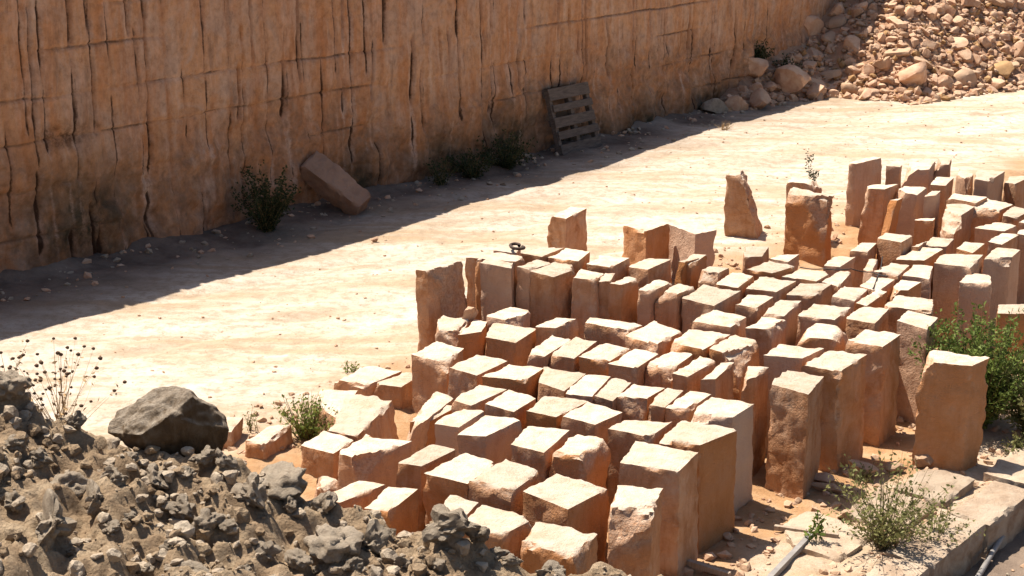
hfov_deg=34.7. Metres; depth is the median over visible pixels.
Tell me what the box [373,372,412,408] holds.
stone block
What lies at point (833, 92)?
rubble boulder
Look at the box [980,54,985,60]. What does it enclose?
rubble boulder
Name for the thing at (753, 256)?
stone block
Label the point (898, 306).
stone block
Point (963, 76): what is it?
rubble boulder
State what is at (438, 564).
spoil clod
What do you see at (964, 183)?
stone block
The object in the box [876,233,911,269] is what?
stone block
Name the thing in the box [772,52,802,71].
rubble weed
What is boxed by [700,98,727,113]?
fallen rock
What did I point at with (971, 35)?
rubble boulder
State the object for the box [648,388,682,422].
stone block
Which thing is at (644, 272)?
stone block
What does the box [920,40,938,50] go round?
rubble boulder
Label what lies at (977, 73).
rubble boulder
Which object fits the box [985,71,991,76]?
rubble boulder
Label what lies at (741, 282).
stone block
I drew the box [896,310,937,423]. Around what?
stone block
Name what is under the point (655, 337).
stone block
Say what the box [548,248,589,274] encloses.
stone block
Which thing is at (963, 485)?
paving slab
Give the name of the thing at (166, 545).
spoil clod
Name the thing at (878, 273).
black cable
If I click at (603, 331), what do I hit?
stone block
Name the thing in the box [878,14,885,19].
rubble boulder
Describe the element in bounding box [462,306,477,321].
stone shard
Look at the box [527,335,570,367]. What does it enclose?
stone block
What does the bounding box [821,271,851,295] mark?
stone block
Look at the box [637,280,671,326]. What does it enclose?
stone block
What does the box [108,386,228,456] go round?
dark boulder
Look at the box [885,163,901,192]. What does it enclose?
stone block
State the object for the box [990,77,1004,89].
rubble boulder
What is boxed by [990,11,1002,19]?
rubble boulder
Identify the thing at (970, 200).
stone block
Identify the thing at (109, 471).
spoil clod
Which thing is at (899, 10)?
rubble boulder
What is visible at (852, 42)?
rubble boulder
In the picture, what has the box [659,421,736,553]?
stone block
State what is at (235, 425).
stone block
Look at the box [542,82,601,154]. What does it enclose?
wooden pallet
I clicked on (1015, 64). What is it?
rubble boulder
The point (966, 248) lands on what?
stone block
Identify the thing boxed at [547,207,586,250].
stone block
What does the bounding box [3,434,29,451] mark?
spoil clod
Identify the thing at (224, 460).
spoil clod
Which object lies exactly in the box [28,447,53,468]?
spoil clod
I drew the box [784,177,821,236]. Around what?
stone block
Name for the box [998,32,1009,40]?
rubble boulder
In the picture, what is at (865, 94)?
rubble boulder
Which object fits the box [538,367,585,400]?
stone block
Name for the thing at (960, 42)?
rubble boulder
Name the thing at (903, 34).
rubble boulder
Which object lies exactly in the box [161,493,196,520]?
spoil clod
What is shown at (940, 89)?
rubble boulder
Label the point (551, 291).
stone block
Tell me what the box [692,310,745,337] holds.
stone block
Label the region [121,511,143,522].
spoil clod
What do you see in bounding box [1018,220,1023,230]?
stone block
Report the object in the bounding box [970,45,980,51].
rubble boulder
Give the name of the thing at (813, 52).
rubble boulder
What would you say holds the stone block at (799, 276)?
on the ground at (294, 341)
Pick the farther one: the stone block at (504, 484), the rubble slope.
the rubble slope
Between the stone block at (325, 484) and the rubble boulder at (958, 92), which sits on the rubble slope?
the rubble boulder at (958, 92)
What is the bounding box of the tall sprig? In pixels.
[803,510,829,540]
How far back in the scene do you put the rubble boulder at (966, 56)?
35.31 m
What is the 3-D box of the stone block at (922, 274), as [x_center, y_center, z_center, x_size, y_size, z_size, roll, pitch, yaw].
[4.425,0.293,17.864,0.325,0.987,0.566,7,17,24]
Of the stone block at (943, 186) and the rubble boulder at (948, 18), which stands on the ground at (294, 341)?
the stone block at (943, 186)
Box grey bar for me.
[767,533,813,575]
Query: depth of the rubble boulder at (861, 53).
34.85 m
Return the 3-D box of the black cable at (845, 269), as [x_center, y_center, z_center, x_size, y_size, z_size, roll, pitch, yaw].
[3.572,-0.187,17.663,0.951,0.054,0.137,4,16,16]
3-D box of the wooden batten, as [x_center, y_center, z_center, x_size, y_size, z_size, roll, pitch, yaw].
[2.369,1.961,13.198,0.516,0.039,0.040,5,16,19]
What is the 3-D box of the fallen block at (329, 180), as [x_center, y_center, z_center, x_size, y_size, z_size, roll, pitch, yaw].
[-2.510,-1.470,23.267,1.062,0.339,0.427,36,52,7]
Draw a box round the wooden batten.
[774,524,838,537]
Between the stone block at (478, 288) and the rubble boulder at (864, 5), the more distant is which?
the rubble boulder at (864, 5)
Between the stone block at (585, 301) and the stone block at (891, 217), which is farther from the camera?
the stone block at (891, 217)
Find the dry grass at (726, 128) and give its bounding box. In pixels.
[718,121,733,130]
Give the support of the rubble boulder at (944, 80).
on the rubble slope
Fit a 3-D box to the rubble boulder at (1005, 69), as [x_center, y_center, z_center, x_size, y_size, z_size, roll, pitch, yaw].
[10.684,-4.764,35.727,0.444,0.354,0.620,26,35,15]
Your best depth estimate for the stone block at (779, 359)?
14.82 m
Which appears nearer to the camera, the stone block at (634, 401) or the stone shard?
the stone block at (634, 401)
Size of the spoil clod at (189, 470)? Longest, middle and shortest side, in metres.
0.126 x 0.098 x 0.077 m
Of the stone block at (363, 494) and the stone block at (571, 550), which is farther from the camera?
the stone block at (363, 494)
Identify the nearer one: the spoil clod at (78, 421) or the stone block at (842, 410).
the spoil clod at (78, 421)
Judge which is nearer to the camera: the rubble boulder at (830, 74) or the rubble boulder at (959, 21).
the rubble boulder at (830, 74)
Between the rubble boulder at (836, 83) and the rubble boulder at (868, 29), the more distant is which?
the rubble boulder at (868, 29)
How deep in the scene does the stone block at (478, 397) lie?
13.86 m
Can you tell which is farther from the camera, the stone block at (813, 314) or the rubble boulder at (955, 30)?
the rubble boulder at (955, 30)
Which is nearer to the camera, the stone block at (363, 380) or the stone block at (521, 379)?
the stone block at (521, 379)
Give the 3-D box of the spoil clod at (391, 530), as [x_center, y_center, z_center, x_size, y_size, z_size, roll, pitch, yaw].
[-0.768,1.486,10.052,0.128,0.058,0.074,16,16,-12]
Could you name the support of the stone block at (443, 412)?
on the ground at (294, 341)
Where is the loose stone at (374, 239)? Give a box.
[371,236,377,241]
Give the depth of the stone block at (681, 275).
17.23 m
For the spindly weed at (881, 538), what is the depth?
12.90 m
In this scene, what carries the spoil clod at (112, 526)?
on the spoil heap
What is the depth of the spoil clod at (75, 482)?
9.66 m
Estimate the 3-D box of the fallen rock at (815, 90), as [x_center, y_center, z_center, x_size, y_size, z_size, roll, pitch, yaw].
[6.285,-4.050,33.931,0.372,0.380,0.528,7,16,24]
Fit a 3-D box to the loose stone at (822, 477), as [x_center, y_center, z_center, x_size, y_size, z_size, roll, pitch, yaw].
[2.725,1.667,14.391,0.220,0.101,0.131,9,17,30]
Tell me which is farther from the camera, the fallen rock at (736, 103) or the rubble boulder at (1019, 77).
the rubble boulder at (1019, 77)
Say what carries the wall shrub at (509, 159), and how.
on the ground at (294, 341)
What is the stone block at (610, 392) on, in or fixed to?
on the ground at (294, 341)
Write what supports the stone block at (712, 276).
on the ground at (294, 341)
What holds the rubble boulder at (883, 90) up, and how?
on the rubble slope
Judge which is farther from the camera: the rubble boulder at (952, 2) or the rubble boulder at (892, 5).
the rubble boulder at (952, 2)
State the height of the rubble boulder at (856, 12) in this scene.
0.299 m
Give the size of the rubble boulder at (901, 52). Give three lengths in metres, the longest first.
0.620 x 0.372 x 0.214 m
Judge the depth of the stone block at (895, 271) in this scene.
17.69 m
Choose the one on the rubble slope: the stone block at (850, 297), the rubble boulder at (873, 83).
the rubble boulder at (873, 83)
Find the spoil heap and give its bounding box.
[0,398,662,575]
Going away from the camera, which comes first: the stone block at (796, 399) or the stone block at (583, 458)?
the stone block at (583, 458)
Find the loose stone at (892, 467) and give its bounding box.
[884,461,904,472]
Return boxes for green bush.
[907,300,1023,428]
[994,366,1023,435]
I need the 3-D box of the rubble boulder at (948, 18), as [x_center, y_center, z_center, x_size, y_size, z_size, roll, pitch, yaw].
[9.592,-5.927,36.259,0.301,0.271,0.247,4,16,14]
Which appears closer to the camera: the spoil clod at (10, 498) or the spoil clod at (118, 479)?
the spoil clod at (10, 498)
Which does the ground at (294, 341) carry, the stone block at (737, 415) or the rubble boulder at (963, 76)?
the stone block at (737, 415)
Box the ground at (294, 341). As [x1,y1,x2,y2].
[0,89,1023,575]
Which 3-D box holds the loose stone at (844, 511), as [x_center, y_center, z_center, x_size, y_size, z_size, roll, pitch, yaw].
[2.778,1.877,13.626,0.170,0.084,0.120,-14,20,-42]
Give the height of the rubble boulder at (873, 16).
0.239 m
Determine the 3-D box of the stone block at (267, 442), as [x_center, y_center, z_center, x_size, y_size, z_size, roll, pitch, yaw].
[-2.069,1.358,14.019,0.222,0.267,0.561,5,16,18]
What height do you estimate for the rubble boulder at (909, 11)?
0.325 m
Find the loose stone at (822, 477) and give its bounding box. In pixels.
[814,472,834,482]
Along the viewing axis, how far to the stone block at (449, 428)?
13.25 m
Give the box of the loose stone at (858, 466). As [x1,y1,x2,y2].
[848,459,878,477]
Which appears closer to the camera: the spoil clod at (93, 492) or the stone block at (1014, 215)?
the spoil clod at (93, 492)
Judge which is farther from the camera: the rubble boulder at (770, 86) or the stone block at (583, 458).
the rubble boulder at (770, 86)
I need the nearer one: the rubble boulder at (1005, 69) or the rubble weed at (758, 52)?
the rubble weed at (758, 52)
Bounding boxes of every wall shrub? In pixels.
[230,157,300,232]
[425,157,458,185]
[445,144,495,178]
[475,129,539,169]
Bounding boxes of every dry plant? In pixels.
[0,339,42,390]
[8,337,126,421]
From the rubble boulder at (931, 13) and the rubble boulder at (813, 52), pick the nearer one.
the rubble boulder at (813, 52)
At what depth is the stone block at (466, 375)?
14.67 m
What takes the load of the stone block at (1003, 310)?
on the ground at (294, 341)
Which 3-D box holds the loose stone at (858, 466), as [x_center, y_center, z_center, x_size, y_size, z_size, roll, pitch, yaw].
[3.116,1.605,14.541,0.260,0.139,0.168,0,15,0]
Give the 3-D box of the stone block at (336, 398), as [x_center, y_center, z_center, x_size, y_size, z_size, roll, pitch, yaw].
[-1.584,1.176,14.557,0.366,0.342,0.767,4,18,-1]
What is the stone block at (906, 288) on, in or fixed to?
on the ground at (294, 341)
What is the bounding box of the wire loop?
[509,242,525,249]
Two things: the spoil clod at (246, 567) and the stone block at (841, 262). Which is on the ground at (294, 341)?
the stone block at (841, 262)
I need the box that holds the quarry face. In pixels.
[0,0,834,271]
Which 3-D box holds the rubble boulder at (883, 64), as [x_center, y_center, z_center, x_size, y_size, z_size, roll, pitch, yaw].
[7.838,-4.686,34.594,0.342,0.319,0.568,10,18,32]
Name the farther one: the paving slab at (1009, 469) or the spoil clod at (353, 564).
the paving slab at (1009, 469)
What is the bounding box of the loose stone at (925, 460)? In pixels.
[914,454,933,467]
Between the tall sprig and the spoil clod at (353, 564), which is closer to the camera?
the spoil clod at (353, 564)
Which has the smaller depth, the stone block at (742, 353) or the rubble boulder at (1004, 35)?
the stone block at (742, 353)
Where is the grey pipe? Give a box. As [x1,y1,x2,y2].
[975,535,1005,575]
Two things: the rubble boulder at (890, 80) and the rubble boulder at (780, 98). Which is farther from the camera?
the rubble boulder at (890, 80)
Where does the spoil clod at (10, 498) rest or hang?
on the spoil heap
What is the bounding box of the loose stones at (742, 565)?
[0,99,1023,575]
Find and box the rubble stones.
[721,0,1023,111]
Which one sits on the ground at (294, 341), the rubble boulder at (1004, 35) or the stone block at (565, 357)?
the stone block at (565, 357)
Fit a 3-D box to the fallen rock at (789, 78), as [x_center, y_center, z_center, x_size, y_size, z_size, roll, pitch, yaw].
[5.784,-4.290,33.792,0.660,0.619,0.787,-6,21,-41]
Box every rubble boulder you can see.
[740,92,748,99]
[748,82,762,90]
[750,88,770,108]
[763,81,776,92]
[776,94,784,101]
[789,94,797,101]
[800,61,816,68]
[804,15,823,35]
[806,47,823,58]
[807,77,826,87]
[815,92,822,100]
[820,69,841,79]
[821,31,835,41]
[826,43,833,50]
[828,15,846,28]
[828,89,838,97]
[829,84,837,89]
[831,2,845,15]
[833,80,843,85]
[835,34,842,41]
[840,27,849,31]
[841,82,857,94]
[843,35,860,53]
[844,66,860,74]
[847,6,864,17]
[855,1,867,10]
[855,20,866,26]
[855,50,865,57]
[856,62,864,68]
[858,75,868,79]
[858,88,870,99]
[859,88,879,95]
[861,64,874,75]
[863,26,871,33]
[867,2,877,11]
[867,79,876,87]
[869,13,877,20]
[872,60,891,69]
[877,32,886,41]
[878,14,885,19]
[878,24,884,30]
[880,76,893,84]
[880,88,889,93]
[881,94,887,99]
[883,47,910,57]
[885,36,896,42]
[886,16,906,28]
[888,2,896,8]
[894,5,904,15]
[894,95,909,101]
[896,61,926,85]
[896,87,904,92]
[898,32,908,36]
[903,6,914,19]
[903,90,912,96]
[906,30,917,37]
[909,0,919,5]
[911,57,932,69]
[914,5,922,12]
[918,26,929,36]
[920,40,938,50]
[921,48,930,57]
[922,87,935,97]
[924,6,937,20]
[928,27,938,34]
[932,74,937,84]
[932,95,940,100]
[936,75,953,89]
[937,87,944,93]
[939,66,953,76]
[940,3,955,16]
[941,14,952,24]
[946,0,955,5]
[949,26,959,33]
[950,37,967,49]
[951,16,964,27]
[953,67,976,86]
[953,90,962,96]
[954,80,962,88]
[957,49,973,62]
[961,0,980,7]
[963,63,972,67]
[968,32,976,41]
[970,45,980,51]
[971,26,981,34]
[973,54,981,66]
[973,70,980,78]
[979,26,985,33]
[979,36,991,48]
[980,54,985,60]
[982,18,992,25]
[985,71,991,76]
[986,0,1006,7]
[986,86,997,92]
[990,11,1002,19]
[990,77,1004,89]
[994,61,1013,78]
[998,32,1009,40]
[1000,45,1009,54]
[1004,0,1017,7]
[1008,78,1015,83]
[1012,61,1019,68]
[1014,40,1023,57]
[1014,57,1023,64]
[1015,74,1023,80]
[1017,0,1023,9]
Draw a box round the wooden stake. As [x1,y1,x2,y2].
[686,559,730,575]
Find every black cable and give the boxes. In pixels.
[800,267,887,276]
[872,256,882,288]
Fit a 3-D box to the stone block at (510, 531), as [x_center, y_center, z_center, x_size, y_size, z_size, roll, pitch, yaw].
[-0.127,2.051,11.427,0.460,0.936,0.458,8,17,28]
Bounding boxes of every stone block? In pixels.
[223,417,242,448]
[245,424,293,459]
[301,431,353,479]
[314,390,357,432]
[314,476,337,497]
[328,394,398,441]
[334,366,401,395]
[334,481,385,509]
[337,434,411,489]
[364,487,418,538]
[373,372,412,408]
[396,444,455,530]
[406,392,452,456]
[410,405,451,446]
[411,341,463,413]
[416,261,470,351]
[422,453,493,525]
[432,495,478,519]
[435,315,469,346]
[435,409,483,456]
[447,355,506,401]
[451,385,506,415]
[457,415,522,464]
[458,320,486,360]
[462,505,531,566]
[465,252,524,319]
[468,459,540,514]
[475,258,482,320]
[480,259,515,320]
[482,364,542,402]
[485,323,535,365]
[485,390,535,430]
[486,307,529,331]
[493,245,520,255]
[511,426,568,482]
[516,260,550,327]
[520,247,563,263]
[521,522,597,575]
[522,473,608,562]
[526,396,587,428]
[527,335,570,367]
[529,262,575,327]
[535,318,578,346]
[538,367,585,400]
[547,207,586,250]
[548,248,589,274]
[549,337,596,371]
[549,434,610,543]
[561,402,622,486]
[566,375,610,403]
[571,269,603,339]
[579,343,629,375]
[584,318,641,347]
[586,255,629,281]
[594,378,631,410]
[598,273,614,319]
[607,420,671,529]
[607,485,662,575]
[608,277,637,323]
[608,349,659,385]
[616,384,664,421]
[619,441,697,575]
[622,217,669,264]
[625,321,681,355]
[628,258,671,295]
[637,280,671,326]
[644,352,691,388]
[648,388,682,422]
[655,284,694,332]
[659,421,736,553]
[665,391,711,428]
[669,221,716,279]
[670,330,729,360]
[672,356,715,395]
[674,256,706,284]
[681,284,740,334]
[686,254,706,290]
[691,397,753,513]
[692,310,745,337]
[698,266,728,287]
[700,362,733,399]
[708,335,759,400]
[716,272,753,303]
[724,169,762,238]
[735,295,773,326]
[741,366,768,476]
[742,246,768,273]
[745,277,795,304]
[745,317,786,366]
[746,261,793,280]
[763,300,800,345]
[763,344,823,453]
[764,370,823,499]
[770,254,798,272]
[781,269,829,285]
[783,187,833,267]
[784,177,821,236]
[787,283,832,311]
[795,304,850,345]
[797,323,847,352]
[801,351,866,471]
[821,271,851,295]
[823,256,854,286]
[831,286,866,313]
[845,157,881,226]
[845,307,888,338]
[845,329,900,446]
[850,243,875,287]
[856,288,886,309]
[857,184,897,251]
[860,277,894,303]
[862,259,877,283]
[873,263,909,285]
[876,198,902,256]
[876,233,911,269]
[884,295,933,333]
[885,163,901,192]
[890,280,920,301]
[895,186,926,246]
[896,247,943,298]
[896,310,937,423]
[901,161,934,193]
[902,265,932,298]
[911,241,926,250]
[912,350,989,470]
[913,218,934,245]
[923,191,939,236]
[925,237,953,253]
[930,177,953,237]
[932,254,982,344]
[933,158,951,179]
[940,204,973,253]
[946,193,986,206]
[954,273,991,352]
[955,170,972,195]
[956,242,984,273]
[969,198,1013,242]
[973,170,1004,201]
[974,222,1017,272]
[982,248,1019,335]
[987,233,1018,255]
[992,304,1023,359]
[1002,176,1023,207]
[1002,206,1023,229]
[1017,229,1023,303]
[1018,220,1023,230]
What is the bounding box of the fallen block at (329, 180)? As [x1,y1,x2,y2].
[300,151,370,214]
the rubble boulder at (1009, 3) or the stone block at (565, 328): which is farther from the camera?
the rubble boulder at (1009, 3)
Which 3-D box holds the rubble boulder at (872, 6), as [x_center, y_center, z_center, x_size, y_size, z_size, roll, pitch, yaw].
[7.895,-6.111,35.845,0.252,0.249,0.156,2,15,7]
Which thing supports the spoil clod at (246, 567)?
on the spoil heap
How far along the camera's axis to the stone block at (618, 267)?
16.95 m
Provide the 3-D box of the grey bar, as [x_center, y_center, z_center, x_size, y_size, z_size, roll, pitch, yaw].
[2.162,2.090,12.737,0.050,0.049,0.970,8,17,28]
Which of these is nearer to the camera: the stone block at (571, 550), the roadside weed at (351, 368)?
the stone block at (571, 550)
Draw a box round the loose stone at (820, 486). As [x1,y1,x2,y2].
[811,482,842,492]
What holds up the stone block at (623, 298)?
on the ground at (294, 341)
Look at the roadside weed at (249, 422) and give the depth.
14.49 m
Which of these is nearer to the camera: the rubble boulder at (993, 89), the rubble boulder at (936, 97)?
the rubble boulder at (936, 97)
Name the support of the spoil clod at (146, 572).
on the spoil heap
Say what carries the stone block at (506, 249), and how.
on the ground at (294, 341)
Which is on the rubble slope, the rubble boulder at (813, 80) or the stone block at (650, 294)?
the rubble boulder at (813, 80)
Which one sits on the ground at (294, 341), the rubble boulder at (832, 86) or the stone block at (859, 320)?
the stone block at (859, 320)
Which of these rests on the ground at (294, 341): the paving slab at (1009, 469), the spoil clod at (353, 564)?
the paving slab at (1009, 469)
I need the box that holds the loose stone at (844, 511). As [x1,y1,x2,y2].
[836,509,853,516]
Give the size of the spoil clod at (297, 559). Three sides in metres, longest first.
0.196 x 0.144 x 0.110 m
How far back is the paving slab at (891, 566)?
12.57 m
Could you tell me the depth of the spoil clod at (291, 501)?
9.97 m
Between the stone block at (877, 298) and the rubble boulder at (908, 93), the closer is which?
the stone block at (877, 298)
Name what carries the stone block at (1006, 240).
on the ground at (294, 341)
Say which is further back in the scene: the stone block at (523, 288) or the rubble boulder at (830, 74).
the rubble boulder at (830, 74)
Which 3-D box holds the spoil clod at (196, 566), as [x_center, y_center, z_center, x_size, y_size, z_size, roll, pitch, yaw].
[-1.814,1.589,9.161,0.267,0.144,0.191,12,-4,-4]
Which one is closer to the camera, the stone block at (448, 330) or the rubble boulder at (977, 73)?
the stone block at (448, 330)
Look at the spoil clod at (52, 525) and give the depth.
9.10 m
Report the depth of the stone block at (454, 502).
11.60 m
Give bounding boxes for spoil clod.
[0,369,33,401]
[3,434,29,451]
[4,490,22,512]
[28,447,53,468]
[35,488,76,548]
[50,471,88,497]
[65,546,80,555]
[67,410,86,430]
[84,479,103,517]
[98,519,120,533]
[100,464,118,478]
[110,470,128,486]
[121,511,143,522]
[124,451,139,461]
[137,562,155,575]
[143,462,168,490]
[158,538,172,550]
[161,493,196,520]
[164,559,209,572]
[178,465,194,479]
[188,445,214,464]
[191,508,226,536]
[215,448,237,468]
[217,518,238,532]
[230,472,267,509]
[239,564,252,570]
[253,540,281,562]
[258,461,307,499]
[282,496,296,508]
[284,548,313,570]
[303,523,363,564]
[307,491,337,515]
[312,564,322,573]
[341,557,363,571]
[361,519,391,555]
[385,527,396,532]
[394,556,411,568]
[422,504,480,546]
[430,558,445,570]
[465,526,489,542]
[489,547,509,559]
[501,553,523,566]
[535,560,565,575]
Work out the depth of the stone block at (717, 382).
14.54 m
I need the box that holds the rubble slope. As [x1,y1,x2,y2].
[720,0,1023,104]
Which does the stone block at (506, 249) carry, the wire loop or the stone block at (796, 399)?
the wire loop
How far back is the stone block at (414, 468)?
12.42 m
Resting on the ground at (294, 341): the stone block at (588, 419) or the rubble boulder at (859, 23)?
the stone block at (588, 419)
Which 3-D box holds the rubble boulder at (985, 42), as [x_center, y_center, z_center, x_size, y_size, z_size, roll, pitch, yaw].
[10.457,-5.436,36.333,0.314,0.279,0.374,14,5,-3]
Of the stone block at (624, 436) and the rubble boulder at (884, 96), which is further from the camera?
the rubble boulder at (884, 96)
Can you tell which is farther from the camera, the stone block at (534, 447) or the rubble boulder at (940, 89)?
the rubble boulder at (940, 89)
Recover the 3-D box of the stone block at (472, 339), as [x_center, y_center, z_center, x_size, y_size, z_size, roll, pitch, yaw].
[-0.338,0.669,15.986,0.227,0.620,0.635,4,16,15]
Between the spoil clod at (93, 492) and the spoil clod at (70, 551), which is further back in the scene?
the spoil clod at (93, 492)
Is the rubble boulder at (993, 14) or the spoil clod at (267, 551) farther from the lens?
the rubble boulder at (993, 14)
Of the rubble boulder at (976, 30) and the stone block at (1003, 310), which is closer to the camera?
the stone block at (1003, 310)
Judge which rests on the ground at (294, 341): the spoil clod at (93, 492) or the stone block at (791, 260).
the stone block at (791, 260)
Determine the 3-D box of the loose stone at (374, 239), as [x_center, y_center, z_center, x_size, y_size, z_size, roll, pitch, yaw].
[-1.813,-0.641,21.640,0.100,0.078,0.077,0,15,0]
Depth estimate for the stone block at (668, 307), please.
16.39 m
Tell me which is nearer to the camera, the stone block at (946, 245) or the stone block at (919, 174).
the stone block at (946, 245)
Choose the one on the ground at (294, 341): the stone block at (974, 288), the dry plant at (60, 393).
the stone block at (974, 288)
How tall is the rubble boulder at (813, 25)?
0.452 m
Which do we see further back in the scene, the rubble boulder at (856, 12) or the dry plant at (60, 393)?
the rubble boulder at (856, 12)
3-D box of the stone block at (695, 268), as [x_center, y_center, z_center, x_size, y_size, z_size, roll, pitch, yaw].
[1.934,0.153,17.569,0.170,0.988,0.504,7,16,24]
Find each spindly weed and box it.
[821,450,956,550]
[898,495,985,546]
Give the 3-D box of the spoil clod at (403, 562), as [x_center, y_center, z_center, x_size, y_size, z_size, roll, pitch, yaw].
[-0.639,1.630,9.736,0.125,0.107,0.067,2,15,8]
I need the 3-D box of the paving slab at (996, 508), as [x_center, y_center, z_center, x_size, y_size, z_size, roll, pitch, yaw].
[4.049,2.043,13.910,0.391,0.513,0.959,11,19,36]
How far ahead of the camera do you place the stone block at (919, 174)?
22.21 m
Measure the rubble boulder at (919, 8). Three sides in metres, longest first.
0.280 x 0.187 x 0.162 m
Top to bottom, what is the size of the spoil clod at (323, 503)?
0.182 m
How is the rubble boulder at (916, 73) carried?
on the rubble slope
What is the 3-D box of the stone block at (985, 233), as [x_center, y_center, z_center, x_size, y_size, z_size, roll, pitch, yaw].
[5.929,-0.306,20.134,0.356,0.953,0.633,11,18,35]
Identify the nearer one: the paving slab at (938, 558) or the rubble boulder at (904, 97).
the paving slab at (938, 558)
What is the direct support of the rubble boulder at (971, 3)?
on the rubble slope
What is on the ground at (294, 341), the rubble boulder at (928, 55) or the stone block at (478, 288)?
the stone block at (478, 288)
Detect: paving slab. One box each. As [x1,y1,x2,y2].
[784,511,872,562]
[840,487,932,529]
[865,557,928,575]
[885,513,985,575]
[895,469,974,508]
[949,480,1023,558]
[983,447,1023,488]
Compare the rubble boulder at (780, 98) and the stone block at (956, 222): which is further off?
the rubble boulder at (780, 98)
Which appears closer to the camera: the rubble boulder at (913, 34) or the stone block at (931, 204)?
the stone block at (931, 204)
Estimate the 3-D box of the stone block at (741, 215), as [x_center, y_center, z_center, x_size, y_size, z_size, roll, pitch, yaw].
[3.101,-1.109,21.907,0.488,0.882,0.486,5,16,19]
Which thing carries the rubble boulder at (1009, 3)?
on the rubble slope
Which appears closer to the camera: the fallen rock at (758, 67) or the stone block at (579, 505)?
the stone block at (579, 505)
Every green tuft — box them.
[848,460,876,484]
[1000,430,1023,453]
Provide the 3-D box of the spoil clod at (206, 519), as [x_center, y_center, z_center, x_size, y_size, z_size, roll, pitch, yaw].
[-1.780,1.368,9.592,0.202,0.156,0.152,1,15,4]
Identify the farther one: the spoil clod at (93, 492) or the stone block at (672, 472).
the stone block at (672, 472)
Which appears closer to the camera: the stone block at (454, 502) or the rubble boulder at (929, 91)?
the stone block at (454, 502)
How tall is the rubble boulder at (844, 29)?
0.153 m
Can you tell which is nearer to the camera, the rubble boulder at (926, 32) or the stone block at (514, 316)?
the stone block at (514, 316)
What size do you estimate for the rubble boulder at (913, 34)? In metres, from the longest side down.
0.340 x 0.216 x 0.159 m
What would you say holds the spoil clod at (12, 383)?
on the spoil heap
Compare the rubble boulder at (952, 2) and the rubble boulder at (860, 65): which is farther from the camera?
the rubble boulder at (952, 2)
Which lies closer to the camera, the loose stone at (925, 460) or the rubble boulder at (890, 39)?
the loose stone at (925, 460)
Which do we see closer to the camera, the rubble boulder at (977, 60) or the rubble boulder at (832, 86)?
the rubble boulder at (832, 86)
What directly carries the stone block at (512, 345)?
on the ground at (294, 341)
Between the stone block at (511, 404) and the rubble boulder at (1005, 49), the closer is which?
the stone block at (511, 404)
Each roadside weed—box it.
[242,404,258,432]
[273,390,337,440]
[340,361,359,372]
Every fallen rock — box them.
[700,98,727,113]
[725,95,748,110]
[748,58,768,77]
[774,64,810,92]
[806,82,826,99]
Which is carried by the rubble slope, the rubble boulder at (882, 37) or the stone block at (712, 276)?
the rubble boulder at (882, 37)
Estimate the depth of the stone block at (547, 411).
13.54 m
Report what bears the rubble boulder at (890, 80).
on the rubble slope
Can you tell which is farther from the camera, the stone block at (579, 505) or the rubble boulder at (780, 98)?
the rubble boulder at (780, 98)
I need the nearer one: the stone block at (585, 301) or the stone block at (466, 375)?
the stone block at (466, 375)
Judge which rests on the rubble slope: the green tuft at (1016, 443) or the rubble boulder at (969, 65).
the rubble boulder at (969, 65)
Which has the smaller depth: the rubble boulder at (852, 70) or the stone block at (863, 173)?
the stone block at (863, 173)
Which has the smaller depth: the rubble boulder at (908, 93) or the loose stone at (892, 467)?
the loose stone at (892, 467)
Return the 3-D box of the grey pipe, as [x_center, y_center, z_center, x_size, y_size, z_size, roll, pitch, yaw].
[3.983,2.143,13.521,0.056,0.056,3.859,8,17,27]
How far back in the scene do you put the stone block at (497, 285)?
16.66 m
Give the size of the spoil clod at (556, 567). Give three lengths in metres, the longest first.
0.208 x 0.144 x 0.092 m
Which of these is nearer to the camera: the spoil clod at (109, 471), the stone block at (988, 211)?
the spoil clod at (109, 471)
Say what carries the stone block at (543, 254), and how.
on the ground at (294, 341)
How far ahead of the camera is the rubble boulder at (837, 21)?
35.82 m
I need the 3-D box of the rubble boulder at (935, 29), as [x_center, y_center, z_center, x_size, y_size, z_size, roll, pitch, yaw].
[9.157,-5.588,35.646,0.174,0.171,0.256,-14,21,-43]
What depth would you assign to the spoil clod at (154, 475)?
9.84 m
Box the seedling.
[805,149,818,182]
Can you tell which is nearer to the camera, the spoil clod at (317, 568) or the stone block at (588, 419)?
the spoil clod at (317, 568)
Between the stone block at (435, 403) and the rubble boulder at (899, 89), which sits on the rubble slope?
the rubble boulder at (899, 89)
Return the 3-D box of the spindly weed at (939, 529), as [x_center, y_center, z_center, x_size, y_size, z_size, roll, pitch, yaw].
[3.374,1.914,13.142,0.711,0.490,0.646,-4,15,-14]
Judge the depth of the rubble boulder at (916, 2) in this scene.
36.04 m
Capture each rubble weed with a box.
[754,40,774,58]
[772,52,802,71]
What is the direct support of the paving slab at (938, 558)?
on the ground at (294, 341)
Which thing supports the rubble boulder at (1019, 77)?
on the rubble slope
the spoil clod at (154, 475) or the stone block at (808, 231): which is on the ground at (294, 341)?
the stone block at (808, 231)
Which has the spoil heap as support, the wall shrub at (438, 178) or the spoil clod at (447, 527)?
the spoil clod at (447, 527)
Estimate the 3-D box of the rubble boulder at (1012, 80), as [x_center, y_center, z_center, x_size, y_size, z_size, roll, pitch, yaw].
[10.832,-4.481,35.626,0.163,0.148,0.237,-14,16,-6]
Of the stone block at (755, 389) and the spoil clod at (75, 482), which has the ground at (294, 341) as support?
the stone block at (755, 389)
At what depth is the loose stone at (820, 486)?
14.19 m

